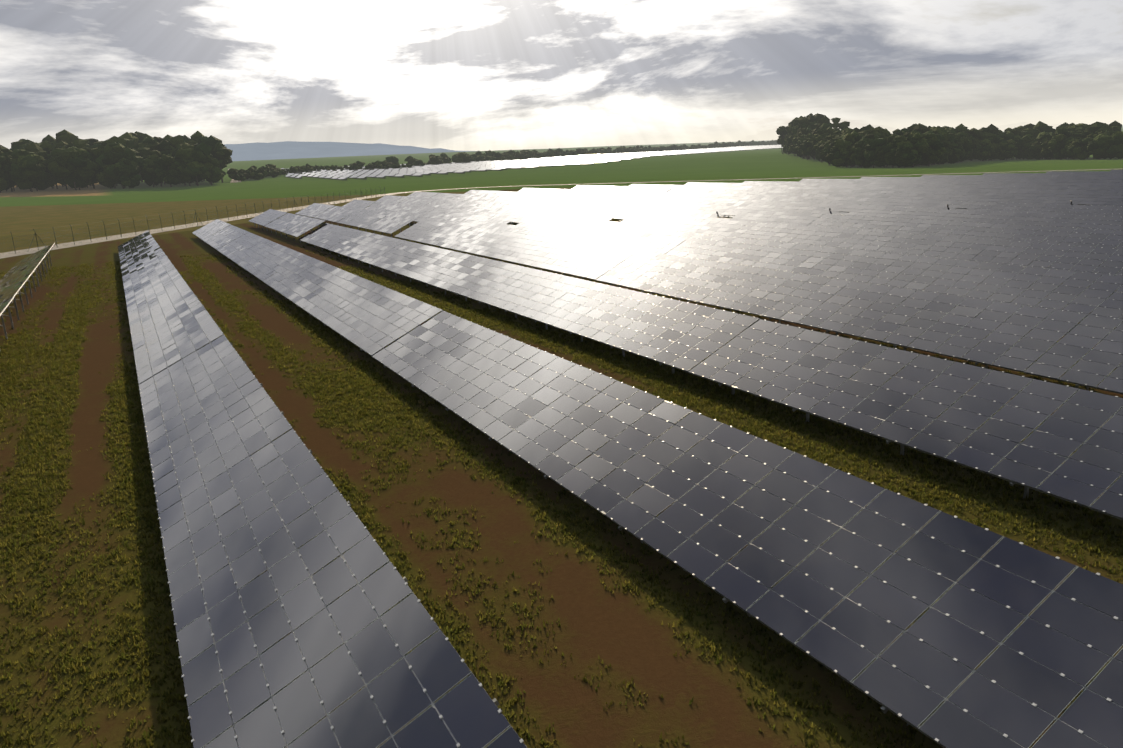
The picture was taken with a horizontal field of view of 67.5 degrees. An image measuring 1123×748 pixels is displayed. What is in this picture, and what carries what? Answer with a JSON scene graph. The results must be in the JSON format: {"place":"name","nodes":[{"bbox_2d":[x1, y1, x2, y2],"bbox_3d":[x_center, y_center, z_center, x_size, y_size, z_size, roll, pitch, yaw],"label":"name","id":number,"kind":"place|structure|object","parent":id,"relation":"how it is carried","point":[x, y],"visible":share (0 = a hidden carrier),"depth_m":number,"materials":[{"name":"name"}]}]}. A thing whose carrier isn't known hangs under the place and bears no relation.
{"place":"outdoors","nodes":[
{"label":"outdoors","id":0,"kind":"place"},
{"bbox_2d":[223,141,467,160],"bbox_3d":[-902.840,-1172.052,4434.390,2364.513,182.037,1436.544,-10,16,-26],"label":"distant hills","id":1,"kind":"structure","parent":0,"point":[269,151],"depth_m":4496.14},
{"bbox_2d":[281,145,782,179],"bbox_3d":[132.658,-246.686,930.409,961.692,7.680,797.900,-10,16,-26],"label":"solar field","id":2,"kind":"structure","parent":0,"point":[442,168],"depth_m":507.85,"materials":[{"name":"glass"}]},
{"bbox_2d":[0,169,1109,258],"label":"road","id":3,"kind":"structure","parent":0,"point":[85,242],"depth_m":142.34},
{"bbox_2d":[0,125,1122,747],"bbox_3d":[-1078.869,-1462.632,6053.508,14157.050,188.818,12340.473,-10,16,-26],"label":"ground","id":4,"kind":"structure","parent":0,"point":[628,637],"depth_m":20.50,"materials":[{"name":"brown soil"}]},
{"bbox_2d":[0,129,232,192],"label":"trees","id":5,"kind":"object","parent":4,"relation":"on","point":[71,160],"visible":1,"depth_m":366.21,"materials":[{"name":"green plant"}]},
{"bbox_2d":[0,186,384,254],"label":"perimeter fence","id":6,"kind":"object","parent":4,"relation":"on","point":[105,232],"visible":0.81,"depth_m":124.69,"materials":[{"name":"grey metal"}]},
{"bbox_2d":[223,161,412,180],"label":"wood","id":7,"kind":"object","parent":4,"relation":"on","point":[255,173],"visible":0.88,"depth_m":485.98,"materials":[{"name":"green plant"}]},
{"bbox_2d":[0,170,1122,747],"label":"solar panels","id":8,"kind":"object","parent":4,"relation":"on","point":[214,428],"visible":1,"depth_m":22.70,"materials":[{"name":"glass"}]},
{"bbox_2d":[0,217,1122,747],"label":"grass tufts","id":9,"kind":"object","parent":4,"relation":"on","point":[136,477],"visible":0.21,"depth_m":22.97,"materials":[{"name":"green plant"}]},
{"bbox_2d":[383,140,779,165],"bbox_3d":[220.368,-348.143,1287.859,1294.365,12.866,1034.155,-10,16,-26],"label":"wood belt","id":10,"kind":"object","parent":4,"relation":"on","point":[478,156],"visible":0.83,"depth_m":800.56,"materials":[{"name":"green plant"}]},
{"bbox_2d":[776,113,849,160],"bbox_3d":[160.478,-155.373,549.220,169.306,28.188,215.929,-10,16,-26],"label":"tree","id":11,"kind":"object","parent":4,"relation":"on","point":[799,137],"visible":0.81,"depth_m":492.48,"materials":[{"name":"green plant"}]},
{"bbox_2d":[813,120,1122,167],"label":"trees","id":12,"kind":"object","parent":4,"relation":"on","point":[869,145],"visible":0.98,"depth_m":364.95,"materials":[{"name":"green plant"}]},
{"bbox_2d":[0,0,1122,150],"label":"sky","id":13,"kind":"structure","parent":0,"point":[456,75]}
]}

